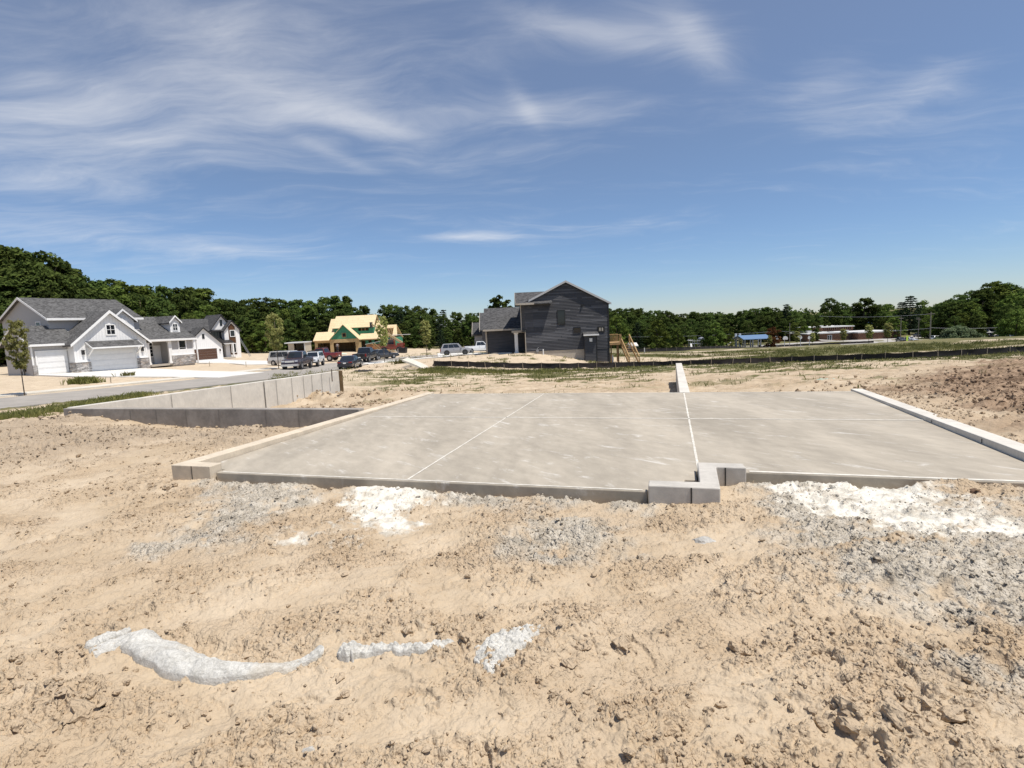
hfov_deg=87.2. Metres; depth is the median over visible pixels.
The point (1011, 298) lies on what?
broadleaf tree
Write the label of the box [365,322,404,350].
telehandler
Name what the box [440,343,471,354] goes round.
parked wagon
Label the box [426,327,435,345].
broadleaf tree
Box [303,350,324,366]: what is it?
parked jeep
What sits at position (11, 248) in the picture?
broadleaf tree
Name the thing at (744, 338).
pavilion
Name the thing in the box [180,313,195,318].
broadleaf tree
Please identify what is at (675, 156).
sky
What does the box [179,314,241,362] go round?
farmhouse
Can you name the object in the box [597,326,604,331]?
window
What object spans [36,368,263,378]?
driveway
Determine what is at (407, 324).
broadleaf tree
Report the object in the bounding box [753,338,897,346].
pavement
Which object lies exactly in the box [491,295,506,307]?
poplar tree
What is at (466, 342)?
broadleaf tree
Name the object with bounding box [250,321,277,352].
broadleaf tree
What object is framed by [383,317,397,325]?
broadleaf tree
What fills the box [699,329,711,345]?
broadleaf tree
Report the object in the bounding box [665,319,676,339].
broadleaf tree
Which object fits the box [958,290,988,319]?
broadleaf tree
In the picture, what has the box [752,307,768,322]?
broadleaf tree
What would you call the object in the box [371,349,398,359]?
parked sedan
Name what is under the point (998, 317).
broadleaf tree
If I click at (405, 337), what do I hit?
broadleaf tree
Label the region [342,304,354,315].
broadleaf tree
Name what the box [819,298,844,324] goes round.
broadleaf tree
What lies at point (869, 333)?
young tree
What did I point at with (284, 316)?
broadleaf tree
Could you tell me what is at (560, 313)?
window
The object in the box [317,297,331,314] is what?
broadleaf tree
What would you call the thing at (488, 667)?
concrete spill
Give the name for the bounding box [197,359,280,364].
driveway
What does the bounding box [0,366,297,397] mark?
sidewalk
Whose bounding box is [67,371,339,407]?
foundation wall
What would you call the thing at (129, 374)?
weed clump
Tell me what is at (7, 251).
broadleaf tree
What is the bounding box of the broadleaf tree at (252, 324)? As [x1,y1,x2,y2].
[242,320,259,349]
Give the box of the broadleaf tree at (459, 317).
[447,311,467,332]
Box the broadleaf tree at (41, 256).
[1,250,87,295]
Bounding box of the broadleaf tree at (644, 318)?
[638,315,651,331]
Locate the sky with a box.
[0,0,1023,321]
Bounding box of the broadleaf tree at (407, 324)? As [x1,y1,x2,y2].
[401,322,410,347]
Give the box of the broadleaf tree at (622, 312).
[614,308,628,316]
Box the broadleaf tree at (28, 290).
[2,274,38,296]
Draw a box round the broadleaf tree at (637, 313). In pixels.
[622,308,641,319]
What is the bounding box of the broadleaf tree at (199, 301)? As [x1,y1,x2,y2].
[178,297,211,312]
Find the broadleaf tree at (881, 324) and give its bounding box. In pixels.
[875,317,888,329]
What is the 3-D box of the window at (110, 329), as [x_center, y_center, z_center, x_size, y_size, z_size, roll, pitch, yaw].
[-44.387,-6.009,59.396,0.099,1.254,1.078,0,7,24]
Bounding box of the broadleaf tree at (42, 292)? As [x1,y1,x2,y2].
[30,286,55,297]
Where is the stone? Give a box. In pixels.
[692,536,715,543]
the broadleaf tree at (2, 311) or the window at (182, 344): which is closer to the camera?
the window at (182, 344)
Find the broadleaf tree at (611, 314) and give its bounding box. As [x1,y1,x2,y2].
[609,311,619,345]
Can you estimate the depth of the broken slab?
51.95 m
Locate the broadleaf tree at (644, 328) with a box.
[638,325,653,347]
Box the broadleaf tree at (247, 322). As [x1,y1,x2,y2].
[236,317,254,348]
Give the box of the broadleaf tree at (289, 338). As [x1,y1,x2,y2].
[281,319,300,349]
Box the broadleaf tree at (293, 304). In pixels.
[277,300,299,347]
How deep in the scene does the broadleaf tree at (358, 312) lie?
144.07 m
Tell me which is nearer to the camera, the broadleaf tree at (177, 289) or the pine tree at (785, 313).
the broadleaf tree at (177, 289)
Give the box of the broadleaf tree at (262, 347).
[255,338,266,351]
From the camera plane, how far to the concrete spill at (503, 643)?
3.01 m
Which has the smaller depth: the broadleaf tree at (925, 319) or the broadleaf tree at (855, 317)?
the broadleaf tree at (925, 319)
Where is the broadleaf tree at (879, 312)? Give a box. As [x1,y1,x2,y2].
[865,304,887,329]
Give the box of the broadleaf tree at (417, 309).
[411,305,433,327]
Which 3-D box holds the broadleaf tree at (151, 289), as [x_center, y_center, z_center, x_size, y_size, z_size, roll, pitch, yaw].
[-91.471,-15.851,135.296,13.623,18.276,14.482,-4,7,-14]
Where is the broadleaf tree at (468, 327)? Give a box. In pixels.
[462,315,477,345]
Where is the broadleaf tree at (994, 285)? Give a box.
[975,281,1023,329]
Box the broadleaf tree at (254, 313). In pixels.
[248,309,259,320]
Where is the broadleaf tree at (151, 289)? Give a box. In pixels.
[127,285,166,299]
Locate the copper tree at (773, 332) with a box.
[763,327,781,346]
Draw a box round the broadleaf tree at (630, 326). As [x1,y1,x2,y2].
[625,324,637,340]
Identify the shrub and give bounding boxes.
[933,325,973,338]
[934,332,948,338]
[959,329,986,337]
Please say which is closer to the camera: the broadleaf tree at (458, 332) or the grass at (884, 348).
the grass at (884, 348)
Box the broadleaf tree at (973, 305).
[958,301,987,330]
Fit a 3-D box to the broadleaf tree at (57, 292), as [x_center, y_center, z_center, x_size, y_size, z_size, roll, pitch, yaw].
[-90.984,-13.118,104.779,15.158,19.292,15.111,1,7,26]
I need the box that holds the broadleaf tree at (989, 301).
[968,287,1001,329]
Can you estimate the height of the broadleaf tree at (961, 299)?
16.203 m
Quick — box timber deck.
[609,334,639,361]
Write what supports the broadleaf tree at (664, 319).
on the ground at (218, 620)
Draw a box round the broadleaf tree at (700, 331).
[695,327,704,344]
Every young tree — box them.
[0,319,30,395]
[264,312,283,368]
[375,315,388,360]
[420,319,430,353]
[767,336,772,343]
[793,331,800,341]
[810,333,815,345]
[839,329,846,339]
[864,325,874,342]
[883,322,893,341]
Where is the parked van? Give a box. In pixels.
[267,350,296,365]
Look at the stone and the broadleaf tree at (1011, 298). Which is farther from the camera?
the broadleaf tree at (1011, 298)
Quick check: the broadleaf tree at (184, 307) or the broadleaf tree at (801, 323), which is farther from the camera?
the broadleaf tree at (801, 323)
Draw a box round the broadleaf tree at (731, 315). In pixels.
[725,313,737,337]
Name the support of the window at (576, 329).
in the dark house at (566, 319)
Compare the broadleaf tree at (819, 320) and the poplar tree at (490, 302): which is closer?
the poplar tree at (490, 302)
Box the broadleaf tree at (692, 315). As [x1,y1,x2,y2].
[686,311,700,341]
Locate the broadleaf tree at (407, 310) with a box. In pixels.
[392,305,414,328]
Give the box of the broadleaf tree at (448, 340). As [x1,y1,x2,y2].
[440,327,453,343]
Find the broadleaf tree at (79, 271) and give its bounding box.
[70,268,82,273]
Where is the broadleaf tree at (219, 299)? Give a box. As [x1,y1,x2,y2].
[209,298,236,312]
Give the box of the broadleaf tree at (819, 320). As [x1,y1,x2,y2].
[815,315,823,325]
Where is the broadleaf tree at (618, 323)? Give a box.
[609,315,630,348]
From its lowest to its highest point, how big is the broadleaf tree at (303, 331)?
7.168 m
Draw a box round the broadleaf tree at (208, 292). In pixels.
[192,287,219,307]
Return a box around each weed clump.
[60,376,105,384]
[112,371,134,375]
[390,358,404,364]
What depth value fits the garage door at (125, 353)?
59.67 m
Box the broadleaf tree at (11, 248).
[0,246,31,268]
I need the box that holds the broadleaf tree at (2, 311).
[0,300,6,366]
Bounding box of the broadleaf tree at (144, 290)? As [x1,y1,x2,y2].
[125,285,163,306]
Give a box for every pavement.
[364,355,463,364]
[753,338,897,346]
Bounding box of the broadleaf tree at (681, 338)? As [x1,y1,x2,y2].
[669,328,685,347]
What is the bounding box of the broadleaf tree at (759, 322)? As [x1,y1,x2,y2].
[751,315,768,339]
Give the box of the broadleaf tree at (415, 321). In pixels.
[407,319,419,345]
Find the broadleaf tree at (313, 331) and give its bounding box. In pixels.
[307,327,318,349]
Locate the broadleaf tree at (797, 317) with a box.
[791,311,802,326]
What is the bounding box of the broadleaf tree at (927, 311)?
[916,308,936,333]
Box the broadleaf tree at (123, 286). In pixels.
[113,283,141,303]
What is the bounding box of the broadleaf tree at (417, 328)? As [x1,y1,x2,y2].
[410,323,425,346]
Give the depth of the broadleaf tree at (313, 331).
128.66 m
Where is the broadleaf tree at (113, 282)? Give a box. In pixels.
[103,278,126,292]
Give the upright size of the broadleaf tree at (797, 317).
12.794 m
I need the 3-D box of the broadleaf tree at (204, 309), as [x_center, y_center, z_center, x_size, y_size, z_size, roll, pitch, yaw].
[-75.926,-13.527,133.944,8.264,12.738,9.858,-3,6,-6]
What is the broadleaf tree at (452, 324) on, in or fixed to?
on the ground at (218, 620)
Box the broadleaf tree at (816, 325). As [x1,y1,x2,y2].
[811,322,821,331]
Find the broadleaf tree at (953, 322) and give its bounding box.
[945,316,964,328]
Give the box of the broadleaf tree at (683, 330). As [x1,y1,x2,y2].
[679,324,693,345]
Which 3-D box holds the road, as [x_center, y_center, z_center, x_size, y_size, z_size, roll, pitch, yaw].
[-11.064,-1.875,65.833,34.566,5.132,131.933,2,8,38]
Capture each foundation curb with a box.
[171,392,433,479]
[851,389,1023,460]
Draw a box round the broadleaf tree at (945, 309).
[931,301,963,335]
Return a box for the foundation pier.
[648,462,745,504]
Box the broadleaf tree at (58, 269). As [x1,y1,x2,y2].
[46,261,83,279]
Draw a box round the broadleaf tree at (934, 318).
[929,312,946,330]
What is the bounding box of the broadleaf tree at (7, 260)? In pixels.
[0,253,15,277]
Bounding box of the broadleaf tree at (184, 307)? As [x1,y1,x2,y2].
[169,293,203,318]
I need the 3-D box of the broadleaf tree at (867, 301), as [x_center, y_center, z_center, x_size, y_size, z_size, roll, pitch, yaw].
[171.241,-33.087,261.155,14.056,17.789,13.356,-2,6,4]
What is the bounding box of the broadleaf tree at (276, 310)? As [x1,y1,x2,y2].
[269,307,280,350]
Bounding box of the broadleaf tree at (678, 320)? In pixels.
[672,317,683,340]
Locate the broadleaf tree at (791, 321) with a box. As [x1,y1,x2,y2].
[785,316,794,332]
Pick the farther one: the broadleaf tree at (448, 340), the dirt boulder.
the broadleaf tree at (448, 340)
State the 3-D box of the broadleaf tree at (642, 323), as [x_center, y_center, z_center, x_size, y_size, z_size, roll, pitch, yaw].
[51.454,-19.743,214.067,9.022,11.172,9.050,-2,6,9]
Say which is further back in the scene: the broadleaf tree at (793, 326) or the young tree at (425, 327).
the broadleaf tree at (793, 326)
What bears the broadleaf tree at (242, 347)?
on the ground at (218, 620)
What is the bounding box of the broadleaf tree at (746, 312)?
[734,310,756,336]
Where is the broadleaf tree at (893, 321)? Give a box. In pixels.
[882,316,907,337]
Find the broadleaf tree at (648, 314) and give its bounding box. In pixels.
[641,310,655,318]
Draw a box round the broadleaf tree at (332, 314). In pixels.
[322,311,335,331]
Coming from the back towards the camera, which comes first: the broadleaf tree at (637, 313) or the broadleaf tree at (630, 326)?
the broadleaf tree at (637, 313)
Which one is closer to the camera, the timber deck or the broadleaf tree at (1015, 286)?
the timber deck
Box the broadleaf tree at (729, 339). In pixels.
[719,328,734,345]
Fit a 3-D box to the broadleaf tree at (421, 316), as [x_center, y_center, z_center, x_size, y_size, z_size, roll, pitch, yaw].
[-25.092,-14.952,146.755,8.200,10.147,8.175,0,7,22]
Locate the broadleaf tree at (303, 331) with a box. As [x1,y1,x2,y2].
[298,323,311,341]
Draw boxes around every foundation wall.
[63,408,363,428]
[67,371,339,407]
[676,363,689,391]
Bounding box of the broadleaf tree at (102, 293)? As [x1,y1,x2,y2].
[88,290,123,304]
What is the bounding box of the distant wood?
[683,300,947,325]
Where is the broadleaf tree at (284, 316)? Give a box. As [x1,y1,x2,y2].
[276,312,299,347]
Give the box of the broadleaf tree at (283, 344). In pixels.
[280,336,285,350]
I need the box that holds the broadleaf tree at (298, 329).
[290,320,308,340]
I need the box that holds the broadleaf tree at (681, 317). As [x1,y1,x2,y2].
[679,313,687,321]
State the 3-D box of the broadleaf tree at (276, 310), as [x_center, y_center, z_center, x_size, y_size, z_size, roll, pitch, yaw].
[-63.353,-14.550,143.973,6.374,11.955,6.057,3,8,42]
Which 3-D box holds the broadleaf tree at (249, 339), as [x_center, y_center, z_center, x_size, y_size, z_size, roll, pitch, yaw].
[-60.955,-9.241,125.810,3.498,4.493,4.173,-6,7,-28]
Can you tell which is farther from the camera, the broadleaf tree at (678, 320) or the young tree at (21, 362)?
the broadleaf tree at (678, 320)
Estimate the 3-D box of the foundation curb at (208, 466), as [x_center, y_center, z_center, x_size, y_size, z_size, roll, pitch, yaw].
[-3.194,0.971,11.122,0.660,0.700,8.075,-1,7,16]
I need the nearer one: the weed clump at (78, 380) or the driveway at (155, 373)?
the weed clump at (78, 380)
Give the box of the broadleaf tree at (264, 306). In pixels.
[248,297,280,316]
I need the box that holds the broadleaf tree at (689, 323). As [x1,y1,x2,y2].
[685,318,699,335]
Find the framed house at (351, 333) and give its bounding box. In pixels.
[313,315,409,351]
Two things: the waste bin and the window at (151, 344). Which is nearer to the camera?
the window at (151, 344)
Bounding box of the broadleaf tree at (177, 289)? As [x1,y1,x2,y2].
[164,287,188,303]
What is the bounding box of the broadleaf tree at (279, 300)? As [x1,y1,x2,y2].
[265,298,290,313]
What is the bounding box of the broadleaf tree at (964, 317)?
[949,313,973,335]
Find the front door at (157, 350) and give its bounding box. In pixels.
[153,345,161,363]
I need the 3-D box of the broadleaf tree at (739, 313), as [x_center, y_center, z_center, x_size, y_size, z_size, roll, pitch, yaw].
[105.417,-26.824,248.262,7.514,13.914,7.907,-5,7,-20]
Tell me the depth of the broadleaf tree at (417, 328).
136.59 m
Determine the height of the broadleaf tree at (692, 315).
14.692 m
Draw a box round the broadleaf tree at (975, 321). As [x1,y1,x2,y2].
[966,314,987,336]
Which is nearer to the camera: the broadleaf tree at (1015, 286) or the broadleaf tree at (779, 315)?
the broadleaf tree at (1015, 286)
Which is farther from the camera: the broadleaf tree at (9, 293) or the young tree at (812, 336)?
the young tree at (812, 336)
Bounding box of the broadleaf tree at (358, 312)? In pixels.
[354,310,362,314]
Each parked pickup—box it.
[281,351,313,369]
[314,347,341,360]
[352,347,378,361]
[464,341,485,352]
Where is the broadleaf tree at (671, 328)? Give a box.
[665,323,679,347]
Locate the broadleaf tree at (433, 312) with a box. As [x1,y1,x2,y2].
[428,309,438,329]
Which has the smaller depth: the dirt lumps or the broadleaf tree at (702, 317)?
the dirt lumps
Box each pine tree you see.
[393,309,409,344]
[432,318,449,346]
[436,330,445,347]
[439,310,451,329]
[632,323,644,348]
[778,304,795,338]
[891,302,916,332]
[892,296,922,334]
[906,306,923,332]
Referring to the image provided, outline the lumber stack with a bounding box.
[365,338,392,349]
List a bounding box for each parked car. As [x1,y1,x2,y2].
[895,337,905,341]
[986,333,997,336]
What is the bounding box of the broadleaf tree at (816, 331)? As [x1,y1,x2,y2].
[814,329,819,341]
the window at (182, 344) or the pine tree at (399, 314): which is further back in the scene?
the pine tree at (399, 314)
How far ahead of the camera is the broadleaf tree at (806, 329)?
212.88 m
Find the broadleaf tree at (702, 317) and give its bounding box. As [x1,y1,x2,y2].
[690,312,707,335]
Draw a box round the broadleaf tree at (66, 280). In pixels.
[15,269,87,298]
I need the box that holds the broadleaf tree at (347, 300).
[335,296,357,314]
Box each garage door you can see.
[36,350,68,374]
[90,347,136,370]
[194,348,217,359]
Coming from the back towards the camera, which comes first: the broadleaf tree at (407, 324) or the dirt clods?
the broadleaf tree at (407, 324)
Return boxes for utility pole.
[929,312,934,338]
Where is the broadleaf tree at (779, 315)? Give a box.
[769,311,788,339]
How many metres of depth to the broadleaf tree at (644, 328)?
209.98 m
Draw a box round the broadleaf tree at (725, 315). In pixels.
[720,314,733,332]
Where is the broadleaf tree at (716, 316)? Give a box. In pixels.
[712,314,722,322]
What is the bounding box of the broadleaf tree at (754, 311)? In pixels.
[742,308,766,326]
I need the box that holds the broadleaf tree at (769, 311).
[763,307,773,316]
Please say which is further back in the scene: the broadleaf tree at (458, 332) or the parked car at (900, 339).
the parked car at (900, 339)
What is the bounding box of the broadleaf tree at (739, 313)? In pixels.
[733,311,742,333]
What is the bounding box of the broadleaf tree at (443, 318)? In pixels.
[434,314,450,340]
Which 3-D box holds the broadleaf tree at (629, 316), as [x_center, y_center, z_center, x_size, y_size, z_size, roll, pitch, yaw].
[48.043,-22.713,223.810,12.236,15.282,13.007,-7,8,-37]
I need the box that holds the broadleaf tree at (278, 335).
[267,320,282,350]
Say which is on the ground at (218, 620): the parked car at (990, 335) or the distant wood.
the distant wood
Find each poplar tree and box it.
[487,299,500,307]
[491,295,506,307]
[502,299,511,307]
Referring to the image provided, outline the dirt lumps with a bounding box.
[0,361,1023,767]
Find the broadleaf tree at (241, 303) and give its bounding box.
[229,299,254,313]
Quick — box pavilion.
[732,334,767,346]
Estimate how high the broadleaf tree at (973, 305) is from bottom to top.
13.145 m
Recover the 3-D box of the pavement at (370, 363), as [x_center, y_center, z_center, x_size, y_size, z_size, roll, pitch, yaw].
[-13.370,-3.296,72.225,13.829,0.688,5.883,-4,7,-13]
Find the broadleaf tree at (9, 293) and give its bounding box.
[0,291,31,348]
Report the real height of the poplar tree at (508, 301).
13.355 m
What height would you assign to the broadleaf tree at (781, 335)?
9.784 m
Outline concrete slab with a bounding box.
[216,391,1023,503]
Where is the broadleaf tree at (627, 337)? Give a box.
[617,324,633,346]
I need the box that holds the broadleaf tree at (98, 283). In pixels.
[76,275,110,294]
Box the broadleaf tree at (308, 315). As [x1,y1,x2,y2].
[299,309,317,323]
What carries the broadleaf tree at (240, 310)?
on the ground at (218, 620)
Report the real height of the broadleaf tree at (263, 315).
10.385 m
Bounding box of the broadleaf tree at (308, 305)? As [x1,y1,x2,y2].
[293,300,319,327]
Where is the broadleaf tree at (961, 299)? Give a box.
[943,294,982,321]
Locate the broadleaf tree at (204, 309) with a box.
[198,304,215,316]
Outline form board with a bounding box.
[338,370,343,391]
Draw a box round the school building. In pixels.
[785,325,899,341]
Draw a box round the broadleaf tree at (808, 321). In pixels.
[803,313,815,325]
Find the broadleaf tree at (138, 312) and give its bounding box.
[133,309,146,316]
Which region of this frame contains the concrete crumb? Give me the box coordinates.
[301,746,314,752]
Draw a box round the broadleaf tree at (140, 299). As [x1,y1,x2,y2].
[123,292,159,316]
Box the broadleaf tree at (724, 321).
[717,318,735,342]
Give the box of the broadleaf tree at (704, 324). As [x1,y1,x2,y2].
[695,320,710,339]
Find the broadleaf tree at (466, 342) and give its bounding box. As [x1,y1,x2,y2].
[464,339,470,345]
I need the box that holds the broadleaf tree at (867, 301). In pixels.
[847,297,880,329]
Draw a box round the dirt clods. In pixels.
[0,384,1023,767]
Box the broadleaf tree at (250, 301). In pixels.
[243,298,267,312]
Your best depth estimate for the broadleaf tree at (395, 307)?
162.62 m
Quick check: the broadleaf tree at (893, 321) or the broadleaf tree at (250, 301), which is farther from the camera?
the broadleaf tree at (893, 321)
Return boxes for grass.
[0,390,163,419]
[268,338,1023,401]
[399,366,594,374]
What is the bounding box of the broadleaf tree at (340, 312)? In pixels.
[328,308,351,324]
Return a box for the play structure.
[687,337,702,346]
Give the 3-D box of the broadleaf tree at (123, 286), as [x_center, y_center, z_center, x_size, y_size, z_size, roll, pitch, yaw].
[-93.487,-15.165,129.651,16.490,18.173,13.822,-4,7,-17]
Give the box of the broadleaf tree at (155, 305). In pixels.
[142,297,179,318]
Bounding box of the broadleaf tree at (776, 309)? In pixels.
[770,307,781,322]
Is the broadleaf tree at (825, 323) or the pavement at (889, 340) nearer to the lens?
the pavement at (889, 340)
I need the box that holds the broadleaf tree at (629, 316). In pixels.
[620,311,639,331]
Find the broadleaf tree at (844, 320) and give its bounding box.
[833,303,855,324]
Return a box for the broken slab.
[402,357,427,367]
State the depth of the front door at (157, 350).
67.14 m
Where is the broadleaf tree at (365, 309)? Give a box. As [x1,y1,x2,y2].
[359,305,371,314]
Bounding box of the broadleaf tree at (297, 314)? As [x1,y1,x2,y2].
[286,309,307,341]
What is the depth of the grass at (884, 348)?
47.64 m
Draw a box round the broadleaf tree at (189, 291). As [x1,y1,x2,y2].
[182,286,213,312]
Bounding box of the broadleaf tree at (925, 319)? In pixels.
[919,315,938,337]
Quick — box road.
[0,351,692,408]
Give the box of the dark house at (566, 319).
[483,280,610,362]
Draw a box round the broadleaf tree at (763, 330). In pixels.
[756,327,769,342]
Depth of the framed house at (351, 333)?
116.68 m
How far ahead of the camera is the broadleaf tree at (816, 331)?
205.10 m
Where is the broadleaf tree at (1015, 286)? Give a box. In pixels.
[985,282,1023,325]
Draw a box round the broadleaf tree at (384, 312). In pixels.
[375,305,393,319]
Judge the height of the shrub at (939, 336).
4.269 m
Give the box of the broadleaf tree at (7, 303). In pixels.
[0,280,20,332]
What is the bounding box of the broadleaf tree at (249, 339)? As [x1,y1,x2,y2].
[244,335,257,352]
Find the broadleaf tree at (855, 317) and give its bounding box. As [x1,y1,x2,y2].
[846,303,865,329]
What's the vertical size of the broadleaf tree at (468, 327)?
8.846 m
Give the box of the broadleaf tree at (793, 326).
[786,322,805,340]
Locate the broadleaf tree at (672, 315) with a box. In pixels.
[660,312,677,323]
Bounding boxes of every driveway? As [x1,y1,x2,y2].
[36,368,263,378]
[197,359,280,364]
[437,352,511,356]
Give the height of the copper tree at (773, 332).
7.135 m
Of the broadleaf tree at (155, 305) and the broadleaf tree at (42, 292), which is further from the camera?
the broadleaf tree at (155, 305)
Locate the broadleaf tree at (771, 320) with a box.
[760,315,777,335]
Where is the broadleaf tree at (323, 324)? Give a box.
[315,317,333,331]
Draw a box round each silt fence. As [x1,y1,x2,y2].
[433,346,1023,368]
[627,341,873,351]
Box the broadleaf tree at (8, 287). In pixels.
[0,281,12,360]
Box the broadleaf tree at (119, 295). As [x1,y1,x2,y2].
[96,285,141,308]
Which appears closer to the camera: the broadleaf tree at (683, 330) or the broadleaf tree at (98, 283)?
the broadleaf tree at (98, 283)
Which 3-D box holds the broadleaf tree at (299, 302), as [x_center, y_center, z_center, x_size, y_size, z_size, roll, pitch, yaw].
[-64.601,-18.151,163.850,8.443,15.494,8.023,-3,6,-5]
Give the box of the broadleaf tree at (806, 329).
[800,326,811,332]
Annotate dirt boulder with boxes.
[970,488,980,493]
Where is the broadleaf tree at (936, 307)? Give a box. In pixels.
[927,302,953,326]
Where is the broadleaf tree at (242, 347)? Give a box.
[240,337,250,351]
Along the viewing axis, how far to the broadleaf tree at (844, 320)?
248.47 m
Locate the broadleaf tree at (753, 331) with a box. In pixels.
[738,322,757,343]
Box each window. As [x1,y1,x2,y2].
[104,324,116,334]
[149,342,153,356]
[177,340,187,353]
[211,332,221,337]
[229,330,234,336]
[231,343,236,352]
[557,310,564,324]
[573,327,580,332]
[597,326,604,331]
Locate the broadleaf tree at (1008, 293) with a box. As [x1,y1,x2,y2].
[988,287,1022,323]
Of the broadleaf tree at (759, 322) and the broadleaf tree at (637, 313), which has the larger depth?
the broadleaf tree at (637, 313)
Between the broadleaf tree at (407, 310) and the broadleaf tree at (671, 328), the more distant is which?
the broadleaf tree at (671, 328)
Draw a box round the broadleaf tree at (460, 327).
[457,324,469,345]
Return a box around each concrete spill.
[84,627,130,649]
[88,628,323,685]
[337,638,453,662]
[474,623,543,663]
[483,651,499,673]
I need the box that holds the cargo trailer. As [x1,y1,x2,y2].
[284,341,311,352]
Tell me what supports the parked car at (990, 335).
on the parking lot
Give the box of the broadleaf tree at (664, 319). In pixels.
[652,314,670,332]
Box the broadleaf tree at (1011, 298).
[991,293,1023,330]
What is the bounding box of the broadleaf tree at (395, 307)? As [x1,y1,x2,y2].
[382,304,400,319]
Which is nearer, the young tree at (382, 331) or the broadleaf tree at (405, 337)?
the young tree at (382, 331)
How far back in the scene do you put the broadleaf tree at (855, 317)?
261.71 m
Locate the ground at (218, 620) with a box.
[0,308,1023,767]
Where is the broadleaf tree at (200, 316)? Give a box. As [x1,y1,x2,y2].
[192,311,205,318]
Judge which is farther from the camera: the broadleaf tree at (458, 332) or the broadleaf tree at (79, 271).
the broadleaf tree at (458, 332)
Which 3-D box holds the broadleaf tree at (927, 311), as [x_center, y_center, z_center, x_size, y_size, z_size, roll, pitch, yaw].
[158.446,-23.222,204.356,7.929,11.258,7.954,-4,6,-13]
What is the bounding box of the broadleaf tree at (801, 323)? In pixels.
[793,321,806,332]
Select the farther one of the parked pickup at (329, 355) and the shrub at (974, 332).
the shrub at (974, 332)
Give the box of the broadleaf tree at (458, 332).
[452,328,464,346]
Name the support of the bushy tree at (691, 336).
on the ground at (218, 620)
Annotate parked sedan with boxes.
[337,355,362,368]
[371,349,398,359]
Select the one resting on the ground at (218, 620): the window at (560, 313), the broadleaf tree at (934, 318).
the broadleaf tree at (934, 318)
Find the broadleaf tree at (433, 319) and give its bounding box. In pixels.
[428,315,439,343]
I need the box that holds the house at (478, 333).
[472,313,485,350]
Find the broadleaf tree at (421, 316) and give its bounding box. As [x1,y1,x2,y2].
[409,311,434,337]
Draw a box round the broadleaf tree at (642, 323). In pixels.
[631,321,647,345]
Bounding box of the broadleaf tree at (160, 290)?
[140,284,179,307]
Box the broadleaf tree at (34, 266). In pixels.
[0,261,62,300]
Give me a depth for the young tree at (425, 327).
77.29 m
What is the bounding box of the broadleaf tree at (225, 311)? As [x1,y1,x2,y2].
[208,299,241,337]
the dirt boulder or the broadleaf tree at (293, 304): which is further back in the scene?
the broadleaf tree at (293, 304)
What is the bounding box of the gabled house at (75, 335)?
[0,297,198,375]
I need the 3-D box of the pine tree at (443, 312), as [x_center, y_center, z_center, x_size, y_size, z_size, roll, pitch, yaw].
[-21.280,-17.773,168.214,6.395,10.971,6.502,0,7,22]
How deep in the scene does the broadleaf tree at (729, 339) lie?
151.25 m
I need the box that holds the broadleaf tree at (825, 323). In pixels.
[823,320,830,325]
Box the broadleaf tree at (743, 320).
[736,316,750,341]
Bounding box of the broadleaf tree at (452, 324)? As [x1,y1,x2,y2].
[448,320,464,339]
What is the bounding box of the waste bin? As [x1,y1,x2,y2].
[397,347,407,352]
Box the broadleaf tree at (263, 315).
[252,312,270,351]
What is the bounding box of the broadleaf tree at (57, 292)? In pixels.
[7,268,84,300]
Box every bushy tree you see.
[687,332,696,346]
[992,309,1023,336]
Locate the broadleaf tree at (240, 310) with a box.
[235,306,256,349]
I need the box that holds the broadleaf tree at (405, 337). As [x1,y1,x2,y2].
[398,324,411,346]
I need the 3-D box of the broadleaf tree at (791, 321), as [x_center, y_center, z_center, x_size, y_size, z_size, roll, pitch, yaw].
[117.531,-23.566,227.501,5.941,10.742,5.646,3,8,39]
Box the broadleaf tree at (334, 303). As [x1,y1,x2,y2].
[326,295,344,317]
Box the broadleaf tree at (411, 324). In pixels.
[401,320,416,346]
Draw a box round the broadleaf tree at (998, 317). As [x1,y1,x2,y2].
[988,304,1020,334]
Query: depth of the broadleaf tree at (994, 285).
201.91 m
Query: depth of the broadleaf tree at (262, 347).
126.37 m
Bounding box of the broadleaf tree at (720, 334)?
[704,322,726,345]
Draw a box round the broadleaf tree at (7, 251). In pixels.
[0,245,32,362]
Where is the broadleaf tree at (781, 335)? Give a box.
[777,319,790,338]
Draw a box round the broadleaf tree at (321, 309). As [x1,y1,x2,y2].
[307,303,330,339]
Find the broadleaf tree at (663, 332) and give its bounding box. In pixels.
[643,320,670,347]
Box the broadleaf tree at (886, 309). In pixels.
[877,304,898,326]
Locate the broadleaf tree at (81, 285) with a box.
[75,280,98,291]
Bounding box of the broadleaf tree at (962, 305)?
[946,303,981,330]
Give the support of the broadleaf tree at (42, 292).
on the ground at (218, 620)
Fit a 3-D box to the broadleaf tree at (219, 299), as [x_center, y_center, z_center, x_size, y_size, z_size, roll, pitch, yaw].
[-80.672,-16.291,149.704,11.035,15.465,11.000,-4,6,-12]
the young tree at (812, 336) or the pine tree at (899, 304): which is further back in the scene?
the pine tree at (899, 304)
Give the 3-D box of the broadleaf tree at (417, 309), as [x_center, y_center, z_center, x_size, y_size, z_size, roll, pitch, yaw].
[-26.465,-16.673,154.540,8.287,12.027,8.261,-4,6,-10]
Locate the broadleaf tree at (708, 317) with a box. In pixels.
[701,312,715,326]
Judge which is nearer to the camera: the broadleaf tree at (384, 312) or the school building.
the broadleaf tree at (384, 312)
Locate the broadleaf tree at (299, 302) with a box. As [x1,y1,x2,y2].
[292,299,304,309]
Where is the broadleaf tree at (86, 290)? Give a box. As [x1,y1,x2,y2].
[80,287,112,298]

